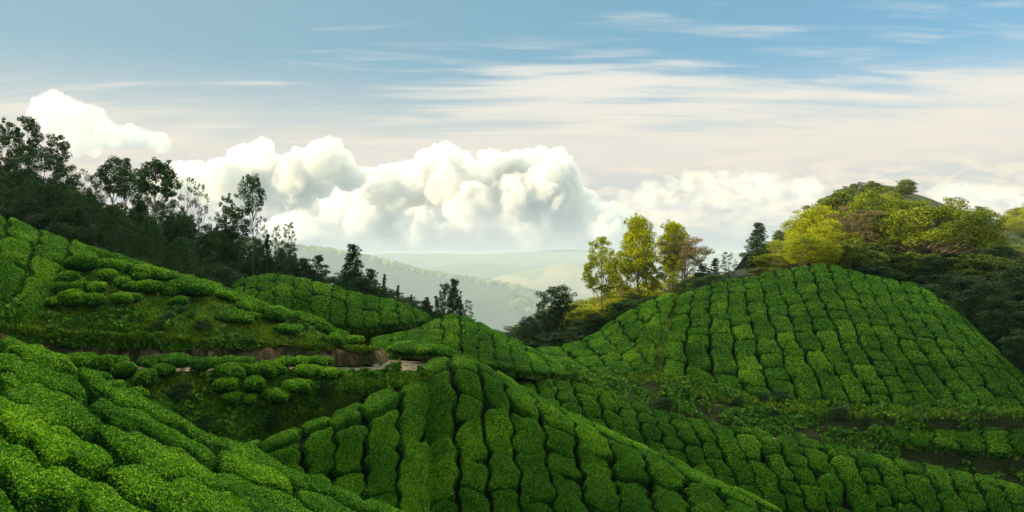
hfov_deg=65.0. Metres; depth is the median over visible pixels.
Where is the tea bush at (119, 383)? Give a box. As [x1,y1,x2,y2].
[106,379,128,388]
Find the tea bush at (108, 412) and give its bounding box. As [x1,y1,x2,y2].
[87,398,217,471]
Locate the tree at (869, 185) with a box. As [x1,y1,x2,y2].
[863,181,876,192]
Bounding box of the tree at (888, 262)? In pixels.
[884,253,909,272]
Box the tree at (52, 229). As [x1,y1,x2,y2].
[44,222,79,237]
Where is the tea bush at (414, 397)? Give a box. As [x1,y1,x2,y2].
[395,381,430,452]
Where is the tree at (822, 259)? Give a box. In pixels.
[803,240,845,265]
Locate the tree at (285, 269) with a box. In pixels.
[274,261,299,276]
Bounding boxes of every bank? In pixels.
[0,331,379,365]
[375,347,389,363]
[571,380,1023,486]
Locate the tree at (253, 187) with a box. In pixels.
[234,173,266,274]
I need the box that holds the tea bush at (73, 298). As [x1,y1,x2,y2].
[56,288,87,311]
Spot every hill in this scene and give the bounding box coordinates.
[8,262,347,350]
[150,372,399,439]
[195,240,534,332]
[257,283,417,344]
[298,369,724,511]
[369,250,745,273]
[421,263,693,279]
[492,264,666,303]
[508,375,567,380]
[536,391,1005,511]
[559,247,1023,374]
[662,269,985,405]
[734,189,1023,270]
[893,444,1023,482]
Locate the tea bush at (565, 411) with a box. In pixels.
[559,407,593,426]
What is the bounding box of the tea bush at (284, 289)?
[274,282,294,300]
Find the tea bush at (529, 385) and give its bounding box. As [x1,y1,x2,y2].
[519,382,536,392]
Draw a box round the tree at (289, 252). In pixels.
[277,222,297,278]
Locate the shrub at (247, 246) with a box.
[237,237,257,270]
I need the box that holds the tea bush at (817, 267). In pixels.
[810,263,829,275]
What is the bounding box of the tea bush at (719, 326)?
[709,319,730,336]
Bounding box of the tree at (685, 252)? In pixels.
[656,233,714,284]
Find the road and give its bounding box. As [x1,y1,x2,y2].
[136,359,427,370]
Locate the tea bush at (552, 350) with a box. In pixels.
[535,346,567,356]
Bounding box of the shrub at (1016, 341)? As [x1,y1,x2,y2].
[997,329,1023,361]
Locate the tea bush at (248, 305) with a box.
[235,300,257,310]
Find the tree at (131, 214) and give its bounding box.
[122,208,138,253]
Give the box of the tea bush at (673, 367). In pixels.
[663,358,684,377]
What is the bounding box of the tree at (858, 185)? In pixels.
[856,182,865,188]
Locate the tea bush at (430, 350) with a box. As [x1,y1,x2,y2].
[425,345,452,357]
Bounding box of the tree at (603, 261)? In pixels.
[581,236,620,315]
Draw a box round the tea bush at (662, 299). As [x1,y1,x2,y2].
[655,292,673,308]
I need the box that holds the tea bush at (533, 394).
[522,386,560,410]
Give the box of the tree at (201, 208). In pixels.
[185,183,213,245]
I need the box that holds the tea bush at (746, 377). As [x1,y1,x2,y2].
[737,369,765,388]
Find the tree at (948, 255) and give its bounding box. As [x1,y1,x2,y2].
[931,253,972,274]
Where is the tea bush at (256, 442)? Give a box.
[246,439,260,446]
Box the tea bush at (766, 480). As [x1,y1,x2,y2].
[748,460,778,497]
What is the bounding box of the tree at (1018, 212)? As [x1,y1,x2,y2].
[1008,207,1023,224]
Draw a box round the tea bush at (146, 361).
[136,355,160,367]
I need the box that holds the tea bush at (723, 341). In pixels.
[711,333,733,352]
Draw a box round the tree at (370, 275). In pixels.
[360,268,382,297]
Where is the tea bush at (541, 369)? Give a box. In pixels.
[530,360,549,379]
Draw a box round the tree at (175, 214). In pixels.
[170,211,184,229]
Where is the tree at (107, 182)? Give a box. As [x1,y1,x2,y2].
[98,155,130,204]
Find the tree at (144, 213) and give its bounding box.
[134,211,146,229]
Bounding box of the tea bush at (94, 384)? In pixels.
[76,367,228,456]
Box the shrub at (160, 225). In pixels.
[144,222,172,257]
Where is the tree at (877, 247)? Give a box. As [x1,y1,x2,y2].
[855,242,897,271]
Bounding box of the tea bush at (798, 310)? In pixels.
[788,303,808,320]
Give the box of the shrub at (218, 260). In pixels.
[195,246,242,277]
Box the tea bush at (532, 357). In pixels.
[527,351,545,363]
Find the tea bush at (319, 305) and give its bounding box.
[309,295,331,321]
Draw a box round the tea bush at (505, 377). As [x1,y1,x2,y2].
[496,371,528,393]
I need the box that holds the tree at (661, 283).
[656,281,676,288]
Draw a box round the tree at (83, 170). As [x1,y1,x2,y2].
[73,168,98,195]
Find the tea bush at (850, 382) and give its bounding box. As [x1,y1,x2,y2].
[839,373,864,396]
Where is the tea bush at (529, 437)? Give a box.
[510,413,545,458]
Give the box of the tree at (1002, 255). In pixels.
[990,253,1019,264]
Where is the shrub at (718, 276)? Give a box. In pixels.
[691,274,731,286]
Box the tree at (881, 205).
[839,185,906,242]
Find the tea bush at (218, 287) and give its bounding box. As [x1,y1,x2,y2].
[213,285,227,290]
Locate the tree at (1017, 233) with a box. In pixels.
[1006,226,1021,236]
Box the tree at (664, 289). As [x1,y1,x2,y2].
[634,281,667,290]
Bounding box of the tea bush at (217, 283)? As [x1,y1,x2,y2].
[201,278,223,286]
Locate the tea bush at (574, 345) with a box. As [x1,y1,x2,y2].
[561,341,587,350]
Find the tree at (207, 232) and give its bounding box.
[194,224,213,266]
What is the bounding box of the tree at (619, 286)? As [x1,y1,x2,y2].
[605,250,635,297]
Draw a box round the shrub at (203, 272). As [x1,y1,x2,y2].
[185,261,216,281]
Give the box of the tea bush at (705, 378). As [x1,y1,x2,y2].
[686,366,714,386]
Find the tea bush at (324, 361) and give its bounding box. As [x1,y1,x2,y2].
[308,355,334,368]
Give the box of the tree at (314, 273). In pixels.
[306,255,330,283]
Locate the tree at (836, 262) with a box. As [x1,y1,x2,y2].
[826,243,869,266]
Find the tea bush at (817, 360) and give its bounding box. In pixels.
[806,349,834,376]
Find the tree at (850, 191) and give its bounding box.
[844,188,856,195]
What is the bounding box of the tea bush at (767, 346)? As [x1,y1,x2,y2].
[756,338,781,357]
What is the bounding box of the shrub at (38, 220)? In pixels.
[27,213,69,236]
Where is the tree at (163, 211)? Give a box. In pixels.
[146,200,168,223]
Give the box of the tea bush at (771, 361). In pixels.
[760,354,783,369]
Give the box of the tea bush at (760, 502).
[734,486,781,511]
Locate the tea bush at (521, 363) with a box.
[509,353,532,376]
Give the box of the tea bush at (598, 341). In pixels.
[588,336,609,349]
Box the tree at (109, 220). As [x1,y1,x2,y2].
[94,204,139,255]
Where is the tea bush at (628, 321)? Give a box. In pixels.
[621,312,637,330]
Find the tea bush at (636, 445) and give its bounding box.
[621,436,661,458]
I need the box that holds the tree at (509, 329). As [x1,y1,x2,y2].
[503,322,522,334]
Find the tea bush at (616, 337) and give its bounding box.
[607,329,626,347]
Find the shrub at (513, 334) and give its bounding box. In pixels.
[503,329,542,344]
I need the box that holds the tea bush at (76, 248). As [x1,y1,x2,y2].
[67,239,99,267]
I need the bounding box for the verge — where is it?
[390,357,428,358]
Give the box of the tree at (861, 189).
[854,187,864,194]
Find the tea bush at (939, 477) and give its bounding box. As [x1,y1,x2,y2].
[922,462,953,493]
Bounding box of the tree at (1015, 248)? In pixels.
[977,243,1023,256]
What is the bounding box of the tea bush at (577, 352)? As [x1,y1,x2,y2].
[564,347,593,359]
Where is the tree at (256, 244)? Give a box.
[247,237,265,255]
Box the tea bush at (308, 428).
[300,416,331,437]
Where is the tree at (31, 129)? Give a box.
[5,115,44,169]
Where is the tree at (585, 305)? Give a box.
[570,304,596,315]
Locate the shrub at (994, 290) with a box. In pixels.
[950,281,1015,307]
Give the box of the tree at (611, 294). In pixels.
[603,290,627,299]
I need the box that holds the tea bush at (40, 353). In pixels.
[0,336,77,380]
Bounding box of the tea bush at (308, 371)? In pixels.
[293,363,323,378]
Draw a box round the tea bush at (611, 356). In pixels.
[600,352,621,364]
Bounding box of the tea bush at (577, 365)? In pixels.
[563,363,586,369]
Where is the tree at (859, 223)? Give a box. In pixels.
[820,205,886,243]
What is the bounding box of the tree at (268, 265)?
[263,256,274,273]
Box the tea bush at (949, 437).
[933,429,960,453]
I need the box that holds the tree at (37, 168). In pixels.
[14,148,67,192]
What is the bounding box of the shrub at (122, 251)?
[103,244,135,258]
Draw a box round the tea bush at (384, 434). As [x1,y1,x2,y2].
[364,410,399,456]
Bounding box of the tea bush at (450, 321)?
[441,318,458,327]
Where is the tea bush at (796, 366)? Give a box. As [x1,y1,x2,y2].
[784,355,814,380]
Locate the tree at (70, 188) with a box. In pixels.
[62,186,78,200]
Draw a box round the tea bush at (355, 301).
[345,294,363,310]
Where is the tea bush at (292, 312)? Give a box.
[286,310,299,318]
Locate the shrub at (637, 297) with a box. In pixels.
[620,293,657,310]
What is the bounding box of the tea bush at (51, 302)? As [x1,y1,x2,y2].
[42,296,60,307]
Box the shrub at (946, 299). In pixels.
[937,290,960,311]
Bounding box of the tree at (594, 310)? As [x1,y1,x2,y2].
[572,304,614,327]
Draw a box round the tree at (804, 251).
[783,238,824,265]
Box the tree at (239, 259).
[230,241,250,274]
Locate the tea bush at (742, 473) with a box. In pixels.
[726,455,753,486]
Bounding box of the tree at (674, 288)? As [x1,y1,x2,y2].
[663,280,690,289]
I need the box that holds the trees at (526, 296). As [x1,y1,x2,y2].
[195,233,569,315]
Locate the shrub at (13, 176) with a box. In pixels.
[1,171,24,182]
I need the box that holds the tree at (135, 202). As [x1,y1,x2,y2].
[128,188,152,214]
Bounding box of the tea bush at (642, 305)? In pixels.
[636,299,654,310]
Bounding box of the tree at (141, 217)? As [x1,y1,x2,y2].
[130,213,151,254]
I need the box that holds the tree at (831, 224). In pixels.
[805,219,845,257]
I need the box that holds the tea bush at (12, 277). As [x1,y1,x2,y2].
[0,257,25,302]
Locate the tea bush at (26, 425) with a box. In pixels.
[0,396,114,484]
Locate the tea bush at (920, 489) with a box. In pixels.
[903,474,940,511]
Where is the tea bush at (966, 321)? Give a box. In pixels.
[959,312,979,331]
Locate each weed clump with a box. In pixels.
[145,320,164,332]
[157,311,175,321]
[166,382,192,397]
[169,385,194,401]
[173,305,195,317]
[193,318,212,330]
[196,413,215,431]
[227,403,238,420]
[261,413,278,428]
[264,410,282,427]
[284,317,299,323]
[302,322,308,332]
[316,380,334,397]
[649,397,674,409]
[731,395,743,406]
[755,392,768,401]
[770,390,792,400]
[823,406,850,417]
[861,414,869,426]
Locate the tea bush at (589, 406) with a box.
[576,394,600,418]
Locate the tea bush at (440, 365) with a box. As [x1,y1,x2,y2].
[425,358,450,374]
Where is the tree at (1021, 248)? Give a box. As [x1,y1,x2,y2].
[1007,244,1023,251]
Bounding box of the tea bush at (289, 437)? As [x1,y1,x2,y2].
[257,427,302,453]
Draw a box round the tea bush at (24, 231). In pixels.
[6,217,39,247]
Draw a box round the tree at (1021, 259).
[1010,257,1023,262]
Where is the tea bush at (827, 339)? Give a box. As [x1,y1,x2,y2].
[816,330,839,349]
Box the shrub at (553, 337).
[520,332,573,348]
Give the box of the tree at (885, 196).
[873,193,893,204]
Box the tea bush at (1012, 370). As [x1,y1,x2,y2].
[998,358,1023,378]
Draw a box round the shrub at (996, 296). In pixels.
[975,286,1022,327]
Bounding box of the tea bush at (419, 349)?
[410,343,446,361]
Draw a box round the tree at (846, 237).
[818,230,865,260]
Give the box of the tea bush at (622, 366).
[605,361,635,373]
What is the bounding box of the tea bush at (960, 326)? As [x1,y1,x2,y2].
[955,321,974,334]
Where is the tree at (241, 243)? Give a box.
[235,240,248,273]
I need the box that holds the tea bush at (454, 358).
[451,356,474,363]
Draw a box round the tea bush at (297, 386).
[280,378,314,399]
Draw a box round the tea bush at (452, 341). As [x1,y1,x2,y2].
[442,334,459,350]
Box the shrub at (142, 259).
[128,256,151,263]
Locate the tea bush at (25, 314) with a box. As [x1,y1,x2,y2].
[14,301,45,326]
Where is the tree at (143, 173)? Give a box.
[130,157,181,226]
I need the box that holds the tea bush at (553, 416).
[535,398,574,438]
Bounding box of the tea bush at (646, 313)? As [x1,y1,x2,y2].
[638,301,657,323]
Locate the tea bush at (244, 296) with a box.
[241,293,257,299]
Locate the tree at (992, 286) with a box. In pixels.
[960,279,1012,323]
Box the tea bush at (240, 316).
[213,309,262,324]
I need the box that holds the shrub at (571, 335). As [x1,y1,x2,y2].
[547,331,584,345]
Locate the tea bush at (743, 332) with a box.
[731,324,755,341]
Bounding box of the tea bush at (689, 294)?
[678,290,694,301]
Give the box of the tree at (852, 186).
[849,183,857,194]
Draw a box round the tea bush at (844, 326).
[832,319,855,336]
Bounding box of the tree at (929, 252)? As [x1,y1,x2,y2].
[918,249,944,257]
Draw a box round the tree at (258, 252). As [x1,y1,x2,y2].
[250,216,269,275]
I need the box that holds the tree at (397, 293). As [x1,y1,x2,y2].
[393,285,399,300]
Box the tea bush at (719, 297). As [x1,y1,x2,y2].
[709,292,728,303]
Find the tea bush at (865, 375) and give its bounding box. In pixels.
[852,364,884,388]
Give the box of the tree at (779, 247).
[772,243,788,260]
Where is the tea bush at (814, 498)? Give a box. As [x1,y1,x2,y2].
[799,484,828,511]
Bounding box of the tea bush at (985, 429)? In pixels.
[982,426,1004,434]
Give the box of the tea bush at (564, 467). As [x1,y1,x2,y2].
[546,452,581,483]
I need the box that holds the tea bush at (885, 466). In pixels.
[869,453,904,480]
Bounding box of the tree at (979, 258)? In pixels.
[940,253,1009,286]
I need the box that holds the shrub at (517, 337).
[513,334,548,347]
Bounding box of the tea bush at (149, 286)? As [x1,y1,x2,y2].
[139,279,164,295]
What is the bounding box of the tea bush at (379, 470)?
[360,450,398,499]
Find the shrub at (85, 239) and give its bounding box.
[64,230,98,245]
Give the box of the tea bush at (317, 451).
[300,426,335,475]
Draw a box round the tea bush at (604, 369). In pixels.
[589,365,610,372]
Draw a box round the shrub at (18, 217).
[10,213,34,225]
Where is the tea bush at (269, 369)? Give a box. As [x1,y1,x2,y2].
[246,359,287,380]
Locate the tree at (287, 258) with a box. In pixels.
[280,255,298,274]
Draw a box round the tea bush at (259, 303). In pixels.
[245,299,268,310]
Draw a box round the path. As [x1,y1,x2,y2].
[636,297,677,372]
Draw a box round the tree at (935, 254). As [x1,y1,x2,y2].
[922,253,946,270]
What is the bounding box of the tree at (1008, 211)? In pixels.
[1004,208,1023,214]
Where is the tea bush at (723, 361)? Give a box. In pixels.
[710,348,736,376]
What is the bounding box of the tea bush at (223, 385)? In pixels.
[211,376,241,394]
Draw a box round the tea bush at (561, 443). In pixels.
[543,425,575,458]
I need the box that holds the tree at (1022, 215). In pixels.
[1015,208,1023,221]
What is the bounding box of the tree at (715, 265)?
[706,258,722,280]
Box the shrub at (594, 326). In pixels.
[570,313,609,334]
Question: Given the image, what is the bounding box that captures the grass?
[0,224,1023,484]
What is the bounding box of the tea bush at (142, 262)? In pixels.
[123,258,147,265]
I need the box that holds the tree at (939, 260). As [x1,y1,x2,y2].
[914,256,948,279]
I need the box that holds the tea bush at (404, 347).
[392,339,438,359]
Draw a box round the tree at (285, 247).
[278,243,296,257]
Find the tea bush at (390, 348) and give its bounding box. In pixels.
[386,339,414,353]
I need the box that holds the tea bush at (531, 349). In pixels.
[525,345,542,355]
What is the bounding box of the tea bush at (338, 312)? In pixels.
[328,298,346,329]
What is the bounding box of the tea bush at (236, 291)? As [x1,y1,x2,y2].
[224,287,242,295]
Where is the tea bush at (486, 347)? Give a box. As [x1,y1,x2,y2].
[478,341,494,354]
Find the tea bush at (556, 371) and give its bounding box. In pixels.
[546,362,570,380]
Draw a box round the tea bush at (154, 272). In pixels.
[133,264,171,280]
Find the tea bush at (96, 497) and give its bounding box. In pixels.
[78,482,151,511]
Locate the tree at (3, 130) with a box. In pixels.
[0,117,25,171]
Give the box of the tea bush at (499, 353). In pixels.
[493,347,511,361]
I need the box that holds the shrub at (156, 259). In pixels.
[134,251,184,267]
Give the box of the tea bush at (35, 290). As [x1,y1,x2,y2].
[19,277,52,305]
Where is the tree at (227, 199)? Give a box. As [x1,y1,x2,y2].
[215,193,237,279]
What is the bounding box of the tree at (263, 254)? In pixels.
[255,247,266,273]
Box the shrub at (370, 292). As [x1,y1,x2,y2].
[346,283,378,296]
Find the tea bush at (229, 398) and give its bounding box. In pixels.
[220,391,245,404]
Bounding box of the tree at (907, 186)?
[892,179,918,195]
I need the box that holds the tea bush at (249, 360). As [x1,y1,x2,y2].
[243,356,255,365]
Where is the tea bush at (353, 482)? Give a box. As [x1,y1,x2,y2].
[333,473,365,495]
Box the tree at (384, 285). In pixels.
[380,274,388,297]
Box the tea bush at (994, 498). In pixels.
[977,482,1012,511]
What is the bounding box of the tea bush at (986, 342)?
[973,331,1000,354]
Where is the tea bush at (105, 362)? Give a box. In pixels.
[95,354,121,374]
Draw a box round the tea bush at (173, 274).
[165,272,180,280]
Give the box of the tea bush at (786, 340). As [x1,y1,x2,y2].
[777,332,798,350]
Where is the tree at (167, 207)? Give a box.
[157,191,186,223]
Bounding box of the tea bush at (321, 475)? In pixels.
[314,473,331,484]
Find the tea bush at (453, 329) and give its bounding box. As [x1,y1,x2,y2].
[443,325,460,338]
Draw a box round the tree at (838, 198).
[802,191,866,235]
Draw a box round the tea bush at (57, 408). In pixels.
[0,372,118,456]
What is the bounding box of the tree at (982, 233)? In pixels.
[841,196,1023,255]
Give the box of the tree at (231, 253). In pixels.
[216,241,238,281]
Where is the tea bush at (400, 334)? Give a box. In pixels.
[390,331,406,338]
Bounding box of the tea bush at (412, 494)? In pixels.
[394,435,431,511]
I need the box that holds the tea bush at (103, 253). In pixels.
[85,246,113,257]
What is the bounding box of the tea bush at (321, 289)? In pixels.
[310,281,333,299]
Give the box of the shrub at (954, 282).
[919,273,978,303]
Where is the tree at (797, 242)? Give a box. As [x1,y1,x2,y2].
[782,233,825,265]
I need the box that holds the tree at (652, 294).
[622,290,655,301]
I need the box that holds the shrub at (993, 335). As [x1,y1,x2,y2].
[982,320,1022,342]
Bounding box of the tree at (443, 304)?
[436,282,453,319]
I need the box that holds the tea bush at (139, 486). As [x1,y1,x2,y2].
[99,463,252,511]
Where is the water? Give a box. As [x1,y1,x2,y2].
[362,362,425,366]
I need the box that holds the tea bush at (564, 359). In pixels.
[550,356,578,364]
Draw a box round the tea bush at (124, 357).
[120,355,129,360]
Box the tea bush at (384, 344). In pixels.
[371,340,390,352]
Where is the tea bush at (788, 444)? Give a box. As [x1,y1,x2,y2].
[776,435,803,456]
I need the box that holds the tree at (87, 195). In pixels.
[81,193,96,205]
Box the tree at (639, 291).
[612,289,660,298]
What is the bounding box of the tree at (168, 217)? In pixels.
[159,214,177,231]
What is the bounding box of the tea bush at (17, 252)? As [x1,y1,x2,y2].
[0,237,31,269]
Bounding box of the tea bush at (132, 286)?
[121,281,140,292]
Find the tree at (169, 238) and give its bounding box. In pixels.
[155,227,173,245]
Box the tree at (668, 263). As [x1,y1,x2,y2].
[657,254,684,291]
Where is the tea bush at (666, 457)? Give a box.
[657,451,699,473]
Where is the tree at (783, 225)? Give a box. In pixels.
[779,220,798,232]
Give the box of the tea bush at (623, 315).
[616,309,637,325]
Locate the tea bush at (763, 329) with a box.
[753,320,775,342]
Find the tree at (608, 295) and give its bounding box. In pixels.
[600,285,636,297]
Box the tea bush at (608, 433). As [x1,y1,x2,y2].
[591,422,631,449]
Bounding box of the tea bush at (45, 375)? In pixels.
[0,353,87,407]
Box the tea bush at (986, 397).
[968,385,1000,406]
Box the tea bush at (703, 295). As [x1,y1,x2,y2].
[692,290,710,302]
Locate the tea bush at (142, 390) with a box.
[129,385,150,397]
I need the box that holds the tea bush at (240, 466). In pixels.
[214,450,292,500]
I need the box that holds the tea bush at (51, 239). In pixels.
[38,229,69,249]
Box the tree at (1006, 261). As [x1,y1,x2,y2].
[991,257,1022,282]
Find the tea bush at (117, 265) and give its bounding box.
[99,257,132,272]
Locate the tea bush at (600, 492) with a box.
[576,445,620,511]
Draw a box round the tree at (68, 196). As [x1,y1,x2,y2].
[61,190,77,206]
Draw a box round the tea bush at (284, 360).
[275,355,292,368]
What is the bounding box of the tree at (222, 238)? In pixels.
[214,229,238,267]
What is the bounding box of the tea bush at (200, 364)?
[189,356,211,374]
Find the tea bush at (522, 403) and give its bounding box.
[503,381,538,420]
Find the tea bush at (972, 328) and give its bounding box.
[968,325,988,341]
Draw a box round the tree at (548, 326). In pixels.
[535,286,569,340]
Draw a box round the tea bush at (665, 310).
[659,297,674,325]
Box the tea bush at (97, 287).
[84,281,108,293]
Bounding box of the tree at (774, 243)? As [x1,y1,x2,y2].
[758,241,784,253]
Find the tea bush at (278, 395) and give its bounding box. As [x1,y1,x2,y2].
[260,387,296,407]
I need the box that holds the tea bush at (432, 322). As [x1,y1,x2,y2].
[422,318,441,329]
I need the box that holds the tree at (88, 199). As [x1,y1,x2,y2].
[74,192,94,226]
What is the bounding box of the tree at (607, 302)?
[599,297,630,321]
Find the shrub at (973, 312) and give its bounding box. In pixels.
[959,301,982,325]
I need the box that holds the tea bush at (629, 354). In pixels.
[622,347,640,364]
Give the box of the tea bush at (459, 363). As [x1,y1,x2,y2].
[451,358,476,374]
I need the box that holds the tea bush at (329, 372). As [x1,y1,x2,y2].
[319,366,345,378]
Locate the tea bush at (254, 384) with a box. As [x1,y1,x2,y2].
[242,375,266,392]
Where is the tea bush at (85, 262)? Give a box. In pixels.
[61,254,99,277]
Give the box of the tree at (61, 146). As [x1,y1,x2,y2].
[40,132,72,180]
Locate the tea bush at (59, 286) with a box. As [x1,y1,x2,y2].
[49,281,69,292]
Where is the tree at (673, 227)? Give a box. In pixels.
[655,219,691,292]
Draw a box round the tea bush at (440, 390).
[427,370,458,411]
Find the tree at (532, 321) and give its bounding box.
[512,315,542,345]
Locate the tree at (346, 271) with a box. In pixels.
[337,244,367,288]
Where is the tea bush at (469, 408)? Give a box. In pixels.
[455,394,482,426]
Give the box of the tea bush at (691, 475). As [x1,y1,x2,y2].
[667,459,717,492]
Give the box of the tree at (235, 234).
[214,206,251,268]
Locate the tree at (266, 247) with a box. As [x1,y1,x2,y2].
[260,234,272,274]
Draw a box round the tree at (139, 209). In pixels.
[133,201,146,216]
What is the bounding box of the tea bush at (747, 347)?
[734,340,756,356]
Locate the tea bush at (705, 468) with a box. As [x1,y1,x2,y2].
[694,463,714,477]
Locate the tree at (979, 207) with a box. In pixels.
[970,206,991,250]
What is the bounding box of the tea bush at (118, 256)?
[108,251,129,258]
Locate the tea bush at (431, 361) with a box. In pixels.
[425,356,446,367]
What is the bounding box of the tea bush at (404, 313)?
[396,306,415,327]
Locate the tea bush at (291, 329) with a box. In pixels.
[272,323,303,334]
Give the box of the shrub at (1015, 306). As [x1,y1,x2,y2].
[972,295,1023,341]
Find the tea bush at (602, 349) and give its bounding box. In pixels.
[591,343,615,357]
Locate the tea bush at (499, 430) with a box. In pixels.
[484,407,513,456]
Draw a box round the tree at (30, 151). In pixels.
[3,145,42,185]
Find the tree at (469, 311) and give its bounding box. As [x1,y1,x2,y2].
[457,300,475,321]
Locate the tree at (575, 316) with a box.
[561,308,604,334]
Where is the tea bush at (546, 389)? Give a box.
[536,380,557,399]
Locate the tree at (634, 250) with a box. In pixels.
[618,213,661,292]
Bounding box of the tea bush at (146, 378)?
[132,368,157,388]
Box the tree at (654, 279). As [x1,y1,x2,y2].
[639,264,662,292]
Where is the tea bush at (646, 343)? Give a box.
[635,330,650,360]
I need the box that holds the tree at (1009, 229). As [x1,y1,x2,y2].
[961,222,1013,252]
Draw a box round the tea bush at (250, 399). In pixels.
[243,393,259,409]
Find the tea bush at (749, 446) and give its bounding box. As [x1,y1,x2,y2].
[736,434,761,462]
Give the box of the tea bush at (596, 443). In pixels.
[574,425,611,464]
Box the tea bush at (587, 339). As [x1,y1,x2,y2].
[582,331,602,342]
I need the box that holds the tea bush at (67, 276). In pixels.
[56,270,81,281]
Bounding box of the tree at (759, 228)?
[739,222,771,269]
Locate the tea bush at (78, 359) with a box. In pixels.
[64,351,97,370]
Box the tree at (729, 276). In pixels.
[716,275,746,281]
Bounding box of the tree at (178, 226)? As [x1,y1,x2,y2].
[169,219,197,259]
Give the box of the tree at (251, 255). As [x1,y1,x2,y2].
[248,250,257,264]
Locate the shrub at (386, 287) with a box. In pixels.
[374,285,394,297]
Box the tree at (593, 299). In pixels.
[586,296,603,302]
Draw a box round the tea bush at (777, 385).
[766,378,795,399]
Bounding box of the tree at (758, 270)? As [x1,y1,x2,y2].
[743,267,785,274]
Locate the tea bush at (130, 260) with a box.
[122,258,139,264]
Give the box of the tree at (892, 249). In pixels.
[879,244,897,253]
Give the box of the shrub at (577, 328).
[552,326,589,340]
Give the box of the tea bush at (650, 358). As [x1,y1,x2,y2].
[646,344,655,370]
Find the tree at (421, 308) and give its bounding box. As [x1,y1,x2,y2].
[416,300,433,319]
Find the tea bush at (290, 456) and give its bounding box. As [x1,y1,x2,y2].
[268,443,304,472]
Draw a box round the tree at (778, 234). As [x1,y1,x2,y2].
[771,230,785,240]
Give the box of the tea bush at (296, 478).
[220,437,312,494]
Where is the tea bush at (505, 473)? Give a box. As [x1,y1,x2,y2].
[488,448,520,496]
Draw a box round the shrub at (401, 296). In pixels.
[387,290,403,299]
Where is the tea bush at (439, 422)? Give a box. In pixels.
[424,403,454,445]
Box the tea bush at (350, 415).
[330,402,362,434]
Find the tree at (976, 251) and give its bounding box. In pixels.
[962,248,1007,256]
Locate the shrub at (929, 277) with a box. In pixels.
[910,271,947,291]
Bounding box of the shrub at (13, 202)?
[0,196,17,213]
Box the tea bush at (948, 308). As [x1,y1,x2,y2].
[938,298,962,318]
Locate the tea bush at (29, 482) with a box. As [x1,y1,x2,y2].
[0,434,91,511]
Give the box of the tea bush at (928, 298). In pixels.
[922,293,943,307]
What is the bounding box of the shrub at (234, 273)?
[216,271,248,287]
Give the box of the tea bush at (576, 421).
[566,414,599,433]
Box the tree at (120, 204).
[115,201,124,218]
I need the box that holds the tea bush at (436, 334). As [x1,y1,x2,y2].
[422,328,443,343]
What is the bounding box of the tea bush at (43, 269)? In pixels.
[29,255,60,281]
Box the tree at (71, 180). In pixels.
[46,164,88,207]
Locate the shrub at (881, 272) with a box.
[863,264,906,280]
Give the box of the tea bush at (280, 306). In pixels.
[269,305,291,311]
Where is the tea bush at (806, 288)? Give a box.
[796,282,817,297]
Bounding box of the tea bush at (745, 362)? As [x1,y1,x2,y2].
[735,354,762,372]
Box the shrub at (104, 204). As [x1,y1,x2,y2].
[84,201,118,235]
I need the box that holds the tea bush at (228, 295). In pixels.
[214,289,241,304]
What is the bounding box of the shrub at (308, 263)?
[295,256,312,273]
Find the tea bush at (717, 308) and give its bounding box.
[709,302,727,317]
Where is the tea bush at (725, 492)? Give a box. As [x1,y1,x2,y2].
[695,469,757,509]
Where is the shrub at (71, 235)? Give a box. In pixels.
[63,225,86,245]
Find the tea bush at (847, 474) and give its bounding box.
[830,455,866,495]
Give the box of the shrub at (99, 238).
[76,222,112,248]
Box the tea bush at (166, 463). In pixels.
[100,425,219,491]
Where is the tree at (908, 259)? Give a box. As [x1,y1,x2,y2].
[886,252,937,281]
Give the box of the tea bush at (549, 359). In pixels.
[542,354,565,369]
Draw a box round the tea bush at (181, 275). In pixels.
[174,273,200,278]
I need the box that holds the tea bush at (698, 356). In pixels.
[685,345,710,372]
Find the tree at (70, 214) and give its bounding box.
[61,206,87,230]
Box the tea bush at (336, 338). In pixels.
[328,332,344,348]
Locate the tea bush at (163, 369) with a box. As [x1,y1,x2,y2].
[150,362,175,378]
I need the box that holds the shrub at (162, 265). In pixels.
[156,260,185,273]
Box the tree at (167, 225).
[162,220,179,251]
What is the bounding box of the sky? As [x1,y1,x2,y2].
[0,0,1023,253]
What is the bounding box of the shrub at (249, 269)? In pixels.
[240,261,261,278]
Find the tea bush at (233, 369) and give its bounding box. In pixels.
[212,361,249,380]
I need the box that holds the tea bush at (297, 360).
[290,355,309,366]
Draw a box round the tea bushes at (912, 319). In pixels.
[0,215,1023,511]
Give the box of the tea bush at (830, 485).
[817,473,843,508]
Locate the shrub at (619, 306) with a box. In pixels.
[600,299,641,319]
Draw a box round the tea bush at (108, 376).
[96,370,113,379]
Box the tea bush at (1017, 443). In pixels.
[1009,433,1023,458]
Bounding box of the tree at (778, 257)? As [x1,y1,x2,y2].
[747,253,796,268]
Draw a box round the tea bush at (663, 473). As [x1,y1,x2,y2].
[637,449,685,492]
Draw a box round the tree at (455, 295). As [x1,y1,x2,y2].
[446,278,465,316]
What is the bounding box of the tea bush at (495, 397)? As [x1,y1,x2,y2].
[479,371,509,414]
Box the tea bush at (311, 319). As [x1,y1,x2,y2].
[291,311,329,326]
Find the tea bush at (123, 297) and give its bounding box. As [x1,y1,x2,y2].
[108,291,143,306]
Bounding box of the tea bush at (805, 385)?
[793,375,821,400]
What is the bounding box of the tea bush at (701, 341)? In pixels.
[686,335,708,350]
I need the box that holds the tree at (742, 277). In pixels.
[733,275,758,278]
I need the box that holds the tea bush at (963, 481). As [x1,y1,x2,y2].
[945,468,979,495]
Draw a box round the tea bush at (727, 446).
[716,433,745,460]
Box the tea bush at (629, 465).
[606,438,648,487]
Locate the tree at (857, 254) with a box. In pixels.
[836,238,872,270]
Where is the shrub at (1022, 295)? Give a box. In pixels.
[1012,287,1023,300]
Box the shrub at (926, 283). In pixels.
[913,281,943,293]

